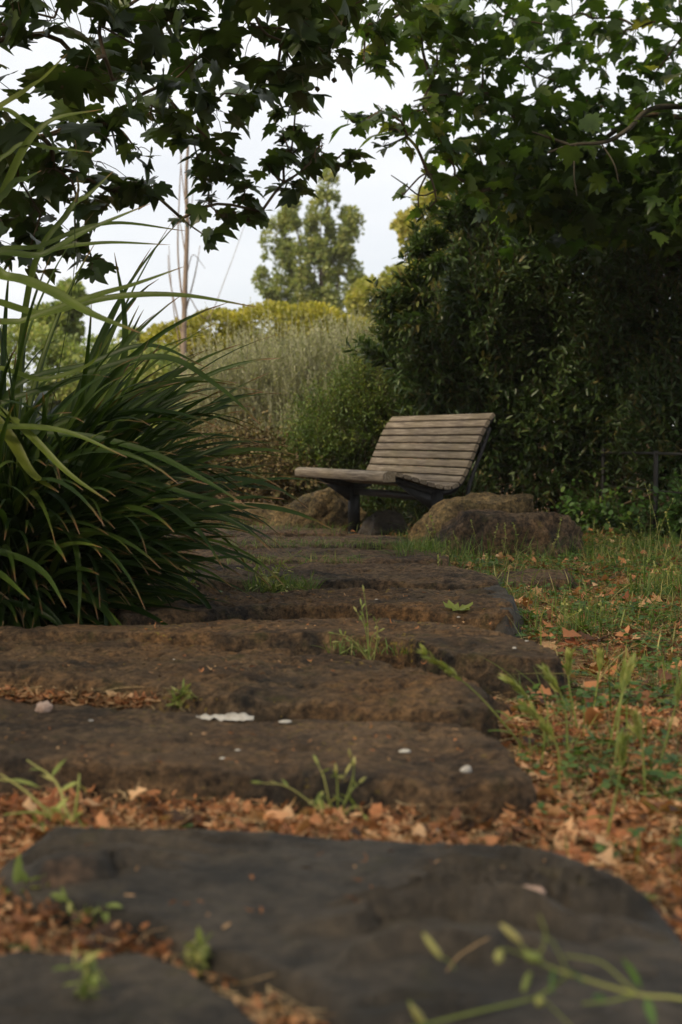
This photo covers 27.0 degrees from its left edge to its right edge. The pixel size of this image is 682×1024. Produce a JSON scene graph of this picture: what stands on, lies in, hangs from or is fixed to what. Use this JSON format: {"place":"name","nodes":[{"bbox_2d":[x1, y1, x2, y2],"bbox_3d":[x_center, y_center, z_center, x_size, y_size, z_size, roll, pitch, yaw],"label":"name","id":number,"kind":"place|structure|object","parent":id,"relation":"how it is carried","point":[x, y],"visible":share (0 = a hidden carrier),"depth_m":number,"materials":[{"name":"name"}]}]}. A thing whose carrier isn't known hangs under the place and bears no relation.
{"place":"outdoors","nodes":[
{"label":"outdoors","id":0,"kind":"place"},
{"bbox_2d":[0,439,681,1023],"bbox_3d":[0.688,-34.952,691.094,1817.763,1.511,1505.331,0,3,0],"label":"ground","id":1,"kind":"structure","parent":0,"point":[670,907],"depth_m":2.68,"materials":[{"name":"brown plant"}]},
{"bbox_2d":[0,793,25,810],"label":"fallen leaf","id":2,"kind":"object","parent":1,"relation":"on","point":[14,796],"visible":0.21,"depth_m":2.73,"materials":[{"name":"brown plant"}]},
{"bbox_2d":[0,852,47,895],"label":"weed","id":3,"kind":"object","parent":1,"relation":"on","point":[19,874],"visible":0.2,"depth_m":2.12,"materials":[{"name":"green plant"}]},
{"bbox_2d":[21,786,59,822],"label":"fallen leaf","id":4,"kind":"object","parent":1,"relation":"on","point":[51,797],"visible":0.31,"depth_m":2.66,"materials":[{"name":"brown plant"}]},
{"bbox_2d":[0,759,87,834],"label":"weed","id":5,"kind":"object","parent":1,"relation":"on","point":[57,808],"visible":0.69,"depth_m":2.52,"materials":[{"name":"green plant"}]},
{"bbox_2d":[49,886,122,926],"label":"weed","id":6,"kind":"object","parent":1,"relation":"on","point":[62,897],"visible":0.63,"depth_m":2.03,"materials":[{"name":"green plant"}]},
{"bbox_2d":[68,787,106,811],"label":"fallen leaf","id":7,"kind":"object","parent":1,"relation":"on","point":[72,791],"visible":0.33,"depth_m":2.73,"materials":[{"name":"brown plant"}]},
{"bbox_2d":[29,276,146,351],"bbox_3d":[-4.653,-2.395,25.879,2.322,3.763,1.379,0,3,0],"label":"tree","id":8,"kind":"object","parent":1,"relation":"on","point":[75,324],"visible":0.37,"depth_m":25.55,"materials":[{"name":"green plant"}]},
{"bbox_2d":[0,319,227,483],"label":"hedge","id":9,"kind":"object","parent":1,"relation":"on","point":[71,353],"visible":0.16,"depth_m":21.27,"materials":[{"name":"green plant"}]},
{"bbox_2d":[0,952,256,1023],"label":"stone slab","id":10,"kind":"structure","parent":1,"relation":"on","point":[145,989],"depth_m":1.72,"materials":[{"name":"grey stone"}]},
{"bbox_2d":[52,945,108,998],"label":"weed","id":11,"kind":"object","parent":10,"relation":"on","point":[90,978],"visible":0.99,"depth_m":1.72,"materials":[{"name":"green plant"}]},
{"bbox_2d":[0,56,331,628],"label":"strap leaved plant","id":12,"kind":"object","parent":1,"relation":"on","point":[87,493],"visible":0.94,"depth_m":5.00,"materials":[{"name":"green plant"}]},
{"bbox_2d":[180,566,198,586],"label":"weed","id":13,"kind":"object","parent":1,"relation":"on","point":[185,578],"visible":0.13,"depth_m":6.05,"materials":[{"name":"green plant"}]},
{"bbox_2d":[180,926,213,978],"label":"weed","id":14,"kind":"object","parent":1,"relation":"on","point":[199,954],"visible":0.84,"depth_m":1.86,"materials":[{"name":"green plant"}]},
{"bbox_2d":[168,146,244,399],"bbox_3d":[-1.849,-2.634,19.523,1.065,4.764,0.349,0,3,0],"label":"bare tree","id":15,"kind":"object","parent":1,"relation":"on","point":[183,327],"visible":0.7,"depth_m":19.38,"materials":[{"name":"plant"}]},
{"bbox_2d":[0,0,423,285],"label":"plane tree","id":16,"kind":"object","parent":1,"relation":"on","point":[309,37],"visible":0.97,"depth_m":6.90,"materials":[{"name":"green plant"}]},
{"bbox_2d":[197,502,280,525],"bbox_3d":[-0.819,0.072,12.030,0.971,0.311,0.482,0,3,0],"label":"boulder","id":17,"kind":"object","parent":1,"relation":"on","point":[265,513],"visible":0.08,"depth_m":11.83,"materials":[{"name":"stone"}]},
{"bbox_2d":[163,405,346,506],"bbox_3d":[-0.869,-0.403,12.908,2.220,1.168,1.079,3,4,43],"label":"dry bush","id":18,"kind":"object","parent":1,"relation":"on","point":[287,486],"visible":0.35,"depth_m":12.55,"materials":[{"name":"brown plant"}]},
{"bbox_2d":[0,638,512,742],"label":"stone slab","id":19,"kind":"structure","parent":1,"relation":"on","point":[351,688],"depth_m":3.56,"materials":[{"name":"brown stone"}]},
{"bbox_2d":[165,679,197,711],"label":"weed","id":20,"kind":"object","parent":19,"relation":"on","point":[183,691],"visible":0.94,"depth_m":3.44,"materials":[{"name":"green plant"}]},
{"bbox_2d":[328,585,384,659],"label":"weed","id":21,"kind":"object","parent":19,"relation":"on","point":[368,657],"visible":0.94,"depth_m":4.07,"materials":[{"name":"green plant"}]},
{"bbox_2d":[165,525,348,540],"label":"stone slab","id":22,"kind":"structure","parent":1,"relation":"on","point":[282,531],"depth_m":9.83,"materials":[{"name":"stone"}]},
{"bbox_2d":[139,299,379,418],"bbox_3d":[-1.296,-2.030,23.778,4.320,3.048,2.874,0,3,0],"label":"hedge","id":23,"kind":"object","parent":1,"relation":"on","point":[315,310],"visible":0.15,"depth_m":22.98,"materials":[{"name":"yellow plant"}]},
{"bbox_2d":[0,698,538,827],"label":"stone slab","id":24,"kind":"structure","parent":1,"relation":"on","point":[495,780],"depth_m":2.80,"materials":[{"name":"stone"}]},
{"bbox_2d":[35,700,52,712],"bbox_3d":[-0.692,0.452,3.311,0.037,0.025,0.037,-3,4,-43],"label":"pebble","id":25,"kind":"object","parent":24,"relation":"on","point":[46,706],"visible":1,"depth_m":3.30,"materials":[{"name":"white stone"}]},
{"bbox_2d":[196,712,253,720],"bbox_3d":[-0.264,0.465,3.232,0.132,0.021,0.046,0,3,0],"label":"paper scrap","id":26,"kind":"object","parent":24,"relation":"on","point":[244,716],"visible":1,"depth_m":3.22,"materials":[{"name":"white paper"}]},
{"bbox_2d":[279,720,291,722],"bbox_3d":[-0.124,0.465,3.160,0.030,0.006,0.020,0,3,0],"label":"white chip","id":27,"kind":"object","parent":24,"relation":"on","point":[285,721],"visible":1,"depth_m":3.15,"materials":[{"name":"white stone"}]},
{"bbox_2d":[398,749,410,752],"bbox_3d":[0.129,0.483,2.875,0.026,0.007,0.020,0,3,0],"label":"white chip","id":28,"kind":"object","parent":24,"relation":"on","point":[405,751],"visible":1,"depth_m":2.87,"materials":[{"name":"white stone"}]},
{"bbox_2d":[460,765,471,772],"bbox_3d":[0.238,0.490,2.713,0.023,0.014,0.015,0,3,0],"label":"white chip","id":29,"kind":"object","parent":24,"relation":"on","point":[466,769],"visible":1,"depth_m":2.71,"materials":[{"name":"white stone"}]},
{"bbox_2d":[160,293,397,502],"bbox_3d":[-0.418,-1.162,15.288,3.074,2.294,2.258,0,3,0],"label":"shrub","id":30,"kind":"object","parent":1,"relation":"on","point":[273,380],"visible":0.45,"depth_m":14.81,"materials":[{"name":"green plant"}]},
{"bbox_2d":[0,617,570,707],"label":"stone slab","id":31,"kind":"structure","parent":1,"relation":"on","point":[460,649],"depth_m":4.33,"materials":[{"name":"stone"}]},
{"bbox_2d":[187,534,408,552],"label":"stone slab","id":32,"kind":"structure","parent":1,"relation":"on","point":[312,538],"depth_m":8.79,"materials":[{"name":"brown stone"}]},
{"bbox_2d":[250,167,366,327],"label":"poplar tree","id":33,"kind":"object","parent":1,"relation":"on","point":[316,250],"visible":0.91,"depth_m":43.32,"materials":[{"name":"green plant"}]},
{"bbox_2d":[251,749,368,825],"bbox_3d":[-0.057,0.504,2.587,0.212,0.144,0.097,0,3,-6],"label":"weed","id":34,"kind":"object","parent":1,"relation":"on","point":[317,800],"visible":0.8,"depth_m":2.61,"materials":[{"name":"green plant"}]},
{"bbox_2d":[115,587,514,629],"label":"stone slab","id":35,"kind":"structure","parent":1,"relation":"on","point":[483,611],"depth_m":5.22,"materials":[{"name":"brown stone"}]},
{"bbox_2d":[236,550,304,592],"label":"weed","id":36,"kind":"object","parent":35,"relation":"on","point":[274,586],"visible":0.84,"depth_m":5.74,"materials":[{"name":"green plant"}]},
{"bbox_2d":[443,600,472,610],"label":"fallen leaf","id":37,"kind":"object","parent":35,"relation":"on","point":[453,607],"visible":1,"depth_m":5.12,"materials":[{"name":"green plant"}]},
{"bbox_2d":[269,488,366,530],"bbox_3d":[-0.196,0.033,11.276,0.810,0.466,0.498,0,3,0],"label":"boulder","id":38,"kind":"object","parent":1,"relation":"on","point":[326,505],"visible":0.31,"depth_m":11.12,"materials":[{"name":"stone"}]},
{"bbox_2d":[188,546,450,565],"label":"stone slab","id":39,"kind":"structure","parent":1,"relation":"on","point":[390,557],"depth_m":7.60,"materials":[{"name":"stone"}]},
{"bbox_2d":[149,562,498,592],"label":"stone slab","id":40,"kind":"structure","parent":1,"relation":"on","point":[375,576],"depth_m":6.39,"materials":[{"name":"brown stone"}]},
{"bbox_2d":[0,826,681,1023],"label":"stone slab","id":41,"kind":"structure","parent":1,"relation":"on","point":[315,937],"depth_m":1.95,"materials":[{"name":"grey stone"}]},
{"bbox_2d":[447,937,488,971],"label":"dry stalk","id":42,"kind":"object","parent":41,"relation":"on","point":[455,959],"visible":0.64,"depth_m":1.75,"materials":[{"name":"plant"}]},
{"bbox_2d":[522,885,545,894],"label":"fallen leaf","id":43,"kind":"object","parent":41,"relation":"on","point":[539,889],"visible":0.37,"depth_m":1.98,"materials":[{"name":"brown plant"}]},
{"bbox_2d":[408,914,681,1023],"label":"weed","id":44,"kind":"object","parent":41,"relation":"on","point":[533,957],"visible":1,"depth_m":1.52,"materials":[{"name":"green plant"}]},
{"bbox_2d":[0,544,681,1023],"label":"straw","id":45,"kind":"object","parent":1,"relation":"on","point":[514,700],"visible":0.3,"depth_m":2.76,"materials":[{"name":"brown plant"}]},
{"bbox_2d":[5,532,681,949],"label":"clover","id":46,"kind":"object","parent":1,"relation":"on","point":[603,700],"visible":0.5,"depth_m":4.42,"materials":[{"name":"green plant"}]},
{"bbox_2d":[262,321,433,492],"bbox_3d":[0.151,-0.803,12.828,1.695,1.859,1.436,0,3,0],"label":"shrub","id":47,"kind":"object","parent":1,"relation":"on","point":[358,404],"visible":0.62,"depth_m":12.48,"materials":[{"name":"green plant"}]},
{"bbox_2d":[61,513,681,926],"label":"grass","id":48,"kind":"structure","parent":1,"relation":"on","point":[409,547],"depth_m":5.94,"materials":[{"name":"green plant"}]},
{"bbox_2d":[357,510,409,535],"bbox_3d":[0.339,0.140,10.637,0.416,0.317,0.363,-1,3,-23],"label":"boulder","id":49,"kind":"object","parent":1,"relation":"on","point":[376,523],"visible":0.47,"depth_m":10.52,"materials":[{"name":"stone"}]},
{"bbox_2d":[342,262,442,328],"bbox_3d":[1.099,-3.129,30.870,2.419,4.534,2.192,0,3,0],"label":"tree","id":50,"kind":"object","parent":1,"relation":"on","point":[355,294],"visible":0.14,"depth_m":30.23,"materials":[{"name":"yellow plant"}]},
{"bbox_2d":[295,413,494,533],"bbox_3d":[0.363,-0.236,10.232,0.870,0.929,1.668,-1,3,-22],"label":"bench","id":51,"kind":"object","parent":1,"relation":"on","point":[431,489],"visible":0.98,"depth_m":10.10,"materials":[{"name":"brown wood"}]},
{"bbox_2d":[303,459,500,527],"bbox_3d":[0.540,-0.123,11.753,1.056,0.816,2.184,-2,4,-38],"label":"shrub","id":52,"kind":"object","parent":1,"relation":"on","point":[371,505],"visible":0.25,"depth_m":11.48,"materials":[{"name":"green plant"}]},
{"bbox_2d":[389,178,493,310],"bbox_3d":[2.223,-3.457,26.833,2.652,5.751,1.689,0,3,0],"label":"tree","id":53,"kind":"object","parent":1,"relation":"on","point":[402,229],"visible":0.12,"depth_m":26.51,"materials":[{"name":"green plant"}]},
{"bbox_2d":[401,515,508,568],"bbox_3d":[0.684,0.166,8.098,0.797,0.312,1.193,0,3,0],"label":"grass tuft","id":54,"kind":"object","parent":1,"relation":"on","point":[461,545],"visible":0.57,"depth_m":8.07,"materials":[{"name":"green plant"}]},
{"bbox_2d":[426,546,496,572],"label":"grass tuft","id":55,"kind":"object","parent":1,"relation":"on","point":[480,564],"visible":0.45,"depth_m":7.30,"materials":[{"name":"green plant"}]},
{"bbox_2d":[336,176,589,494],"bbox_3d":[1.216,-1.462,11.950,1.868,3.251,2.693,1,3,19],"label":"shrub","id":56,"kind":"object","parent":1,"relation":"on","point":[456,345],"visible":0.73,"depth_m":11.38,"materials":[{"name":"green plant"}]},
{"bbox_2d":[407,492,533,550],"bbox_3d":[0.841,0.118,9.303,0.912,0.495,0.512,0,3,0],"label":"boulder","id":57,"kind":"object","parent":1,"relation":"on","point":[443,511],"visible":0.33,"depth_m":9.17,"materials":[{"name":"stone"}]},
{"bbox_2d":[413,643,533,752],"bbox_3d":[0.292,0.422,3.174,0.304,0.280,0.097,0,3,-9],"label":"grass ear","id":58,"kind":"object","parent":1,"relation":"on","point":[443,665],"depth_m":3.15},
{"bbox_2d":[484,584,523,638],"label":"stone slab","id":59,"kind":"structure","parent":1,"relation":"on","point":[501,592],"depth_m":5.30,"materials":[{"name":"grey stone"}]},
{"bbox_2d":[329,0,681,269],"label":"plane tree","id":60,"kind":"object","parent":1,"relation":"on","point":[601,184],"visible":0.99,"depth_m":9.64,"materials":[{"name":"green plant"}]},
{"bbox_2d":[432,509,585,560],"bbox_3d":[0.995,0.190,8.702,1.019,0.412,0.485,0,3,0],"label":"boulder","id":61,"kind":"object","parent":1,"relation":"on","point":[543,527],"visible":0.45,"depth_m":8.52,"materials":[{"name":"stone"}]},
{"bbox_2d":[498,673,563,755],"bbox_3d":[0.426,0.452,3.210,0.146,0.198,0.072,-2,3,-30],"label":"grass ear","id":62,"kind":"object","parent":1,"relation":"on","point":[512,682],"depth_m":3.20},
{"bbox_2d":[488,510,573,560],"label":"grass tuft","id":63,"kind":"object","parent":1,"relation":"on","point":[504,545],"visible":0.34,"depth_m":8.31,"materials":[{"name":"green plant"}]},
{"bbox_2d":[392,448,681,541],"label":"fence","id":64,"kind":"object","parent":1,"relation":"on","point":[655,473],"visible":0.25,"depth_m":10.01,"materials":[{"name":"black metal"}]},
{"bbox_2d":[497,568,581,593],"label":"stone slab","id":65,"kind":"structure","parent":1,"relation":"on","point":[561,579],"depth_m":6.83,"materials":[{"name":"stone"}]},
{"bbox_2d":[532,814,563,827],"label":"fallen leaf","id":66,"kind":"object","parent":1,"relation":"on","point":[553,818],"visible":0.25,"depth_m":2.65,"materials":[{"name":"brown plant"}]},
{"bbox_2d":[516,699,580,764],"bbox_3d":[0.442,0.481,3.052,0.134,0.163,0.081,-2,3,-34],"label":"grass ear","id":67,"kind":"object","parent":1,"relation":"on","point":[525,708],"depth_m":3.04},
{"bbox_2d":[535,715,581,799],"bbox_3d":[0.422,0.487,2.813,0.089,0.185,0.120,1,3,25],"label":"grass ear","id":68,"kind":"object","parent":1,"relation":"on","point":[546,729],"depth_m":2.81},
{"bbox_2d":[553,722,574,734],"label":"fallen leaf","id":69,"kind":"object","parent":1,"relation":"on","point":[556,728],"visible":0.17,"depth_m":3.36,"materials":[{"name":"brown plant"}]},
{"bbox_2d":[537,663,594,758],"bbox_3d":[0.479,0.441,3.100,0.090,0.226,0.160,-1,3,-19],"label":"grass ear","id":70,"kind":"object","parent":1,"relation":"on","point":[549,676],"depth_m":3.13},
{"bbox_2d":[554,647,577,727],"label":"grass ear","id":71,"kind":"object","parent":1,"relation":"on","point":[569,662],"depth_m":3.31},
{"bbox_2d":[555,637,587,646],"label":"fallen leaf","id":72,"kind":"object","parent":1,"relation":"on","point":[570,640],"visible":0.9,"depth_m":4.83,"materials":[{"name":"brown plant"}]},
{"bbox_2d":[552,839,594,863],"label":"fallen leaf","id":73,"kind":"object","parent":1,"relation":"on","point":[570,851],"visible":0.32,"depth_m":2.42,"materials":[{"name":"brown plant"}]},
{"bbox_2d":[469,169,680,519],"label":"shrub","id":74,"kind":"object","parent":1,"relation":"on","point":[580,347],"visible":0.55,"depth_m":11.36,"materials":[{"name":"green plant"}]},
{"bbox_2d":[541,598,618,640],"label":"grass tuft","id":75,"kind":"object","parent":1,"relation":"on","point":[579,610],"visible":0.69,"depth_m":5.15,"materials":[{"name":"green plant"}]},
{"bbox_2d":[575,660,607,673],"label":"fallen leaf","id":76,"kind":"object","parent":1,"relation":"on","point":[591,671],"visible":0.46,"depth_m":4.37,"materials":[{"name":"plant"}]},
{"bbox_2d":[560,807,623,817],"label":"fallen leaf","id":77,"kind":"object","parent":1,"relation":"on","point":[574,811],"visible":0.33,"depth_m":2.66,"materials":[{"name":"brown plant"}]},
{"bbox_2d":[578,645,617,708],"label":"grass ear","id":78,"kind":"object","parent":1,"relation":"on","point":[599,659],"depth_m":3.52},
{"bbox_2d":[583,696,613,711],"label":"fallen leaf","id":79,"kind":"object","parent":1,"relation":"on","point":[588,699],"visible":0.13,"depth_m":3.73,"materials":[{"name":"brown plant"}]},
{"bbox_2d":[563,806,638,843],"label":"fallen leaf","id":80,"kind":"object","parent":1,"relation":"on","point":[591,824],"visible":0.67,"depth_m":2.54,"materials":[{"name":"brown plant"}]},
{"bbox_2d":[568,768,639,788],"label":"fallen leaf","id":81,"kind":"object","parent":1,"relation":"on","point":[623,774],"visible":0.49,"depth_m":2.88,"materials":[{"name":"brown plant"}]},
{"bbox_2d":[595,587,616,599],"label":"fallen leaf","id":82,"kind":"object","parent":1,"relation":"on","point":[611,592],"visible":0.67,"depth_m":6.44,"materials":[{"name":"brown plant"}]},
{"bbox_2d":[581,729,633,835],"bbox_3d":[0.475,0.487,2.496,0.093,0.219,0.097,0,3,0],"label":"grass ear","id":83,"kind":"object","parent":1,"relation":"on","point":[622,741],"depth_m":2.52},
{"bbox_2d":[583,652,638,775],"bbox_3d":[0.592,0.434,3.009,0.143,0.263,0.081,-2,4,-36],"label":"grass ear","id":84,"kind":"object","parent":1,"relation":"on","point":[630,665],"depth_m":3.04},
{"bbox_2d":[550,464,681,542],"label":"plant","id":85,"kind":"object","parent":1,"relation":"on","point":[673,514],"visible":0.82,"depth_m":10.18,"materials":[{"name":"green plant"}]},
{"bbox_2d":[604,659,630,762],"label":"grass ear","id":86,"kind":"object","parent":1,"relation":"on","point":[623,670],"depth_m":3.13},
{"bbox_2d":[554,144,681,525],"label":"shrub","id":87,"kind":"object","parent":1,"relation":"on","point":[656,417],"visible":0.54,"depth_m":10.77,"materials":[{"name":"green plant"}]},
{"bbox_2d":[610,643,627,650],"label":"fallen leaf","id":88,"kind":"object","parent":1,"relation":"on","point":[616,649],"visible":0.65,"depth_m":4.77,"materials":[{"name":"brown plant"}]},
{"bbox_2d":[609,634,635,640],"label":"fallen leaf","id":89,"kind":"object","parent":1,"relation":"on","point":[620,639],"visible":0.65,"depth_m":4.97,"materials":[{"name":"brown plant"}]},
{"bbox_2d":[620,591,643,605],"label":"fallen leaf","id":90,"kind":"object","parent":1,"relation":"on","point":[626,596],"visible":0.47,"depth_m":6.01,"materials":[{"name":"brown plant"}]},
{"bbox_2d":[589,483,681,566],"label":"grass tuft","id":91,"kind":"object","parent":1,"relation":"on","point":[648,544],"visible":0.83,"depth_m":8.30,"materials":[{"name":"green plant"}]},
{"bbox_2d":[613,732,658,764],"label":"fallen leaf","id":92,"kind":"object","parent":1,"relation":"on","point":[634,754],"visible":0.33,"depth_m":3.10,"materials":[{"name":"brown plant"}]},
{"bbox_2d":[591,692,681,697],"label":"twig","id":93,"kind":"object","parent":1,"relation":"on","point":[664,695],"visible":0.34,"depth_m":3.85,"materials":[{"name":"brown wood"}]},
{"bbox_2d":[629,645,646,656],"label":"fallen leaf","id":94,"kind":"object","parent":1,"relation":"on","point":[642,652],"visible":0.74,"depth_m":4.66,"materials":[{"name":"plant"}]},
{"bbox_2d":[620,849,663,862],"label":"fallen leaf","id":95,"kind":"object","parent":1,"relation":"on","point":[634,855],"visible":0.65,"depth_m":2.37,"materials":[{"name":"brown plant"}]},
{"bbox_2d":[632,711,665,727],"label":"fallen leaf","id":96,"kind":"object","parent":1,"relation":"on","point":[651,720],"visible":0.18,"depth_m":3.50,"materials":[{"name":"brown plant"}]},
{"bbox_2d":[626,708,678,796],"bbox_3d":[0.635,0.487,2.817,0.169,0.207,0.086,-1,3,-26],"label":"grass ear","id":97,"kind":"object","parent":1,"relation":"on","point":[637,728],"depth_m":2.81},
{"bbox_2d":[624,556,681,598],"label":"grass tuft","id":98,"kind":"object","parent":1,"relation":"on","point":[653,576],"visible":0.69,"depth_m":6.48,"materials":[{"name":"green plant"}]},
{"bbox_2d":[637,832,670,852],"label":"fallen leaf","id":99,"kind":"object","parent":1,"relation":"on","point":[651,842],"visible":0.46,"depth_m":2.46,"materials":[{"name":"brown plant"}]},
{"bbox_2d":[631,669,681,769],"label":"grass ear","id":100,"kind":"object","parent":1,"relation":"on","point":[678,691],"depth_m":2.96},
{"bbox_2d":[635,796,681,818],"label":"fallen leaf","id":101,"kind":"object","parent":1,"relation":"on","point":[649,807],"visible":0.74,"depth_m":2.66,"materials":[{"name":"brown plant"}]},
{"bbox_2d":[651,606,670,615],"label":"fallen leaf","id":102,"kind":"object","parent":1,"relation":"on","point":[660,609],"visible":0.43,"depth_m":5.68,"materials":[{"name":"brown plant"}]},
{"bbox_2d":[658,701,681,712],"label":"fallen leaf","id":103,"kind":"object","parent":1,"relation":"on","point":[680,703],"visible":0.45,"depth_m":3.68,"materials":[{"name":"brown plant"}]},
{"bbox_2d":[662,660,681,676],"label":"fallen leaf","id":104,"kind":"object","parent":1,"relation":"on","point":[679,664],"visible":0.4,"depth_m":4.31,"materials":[{"name":"orange plant"}]},
{"bbox_2d":[0,0,681,425],"label":"sky","id":105,"kind":"structure","parent":0,"point":[377,248],"materials":[{"name":"white"}]}
]}

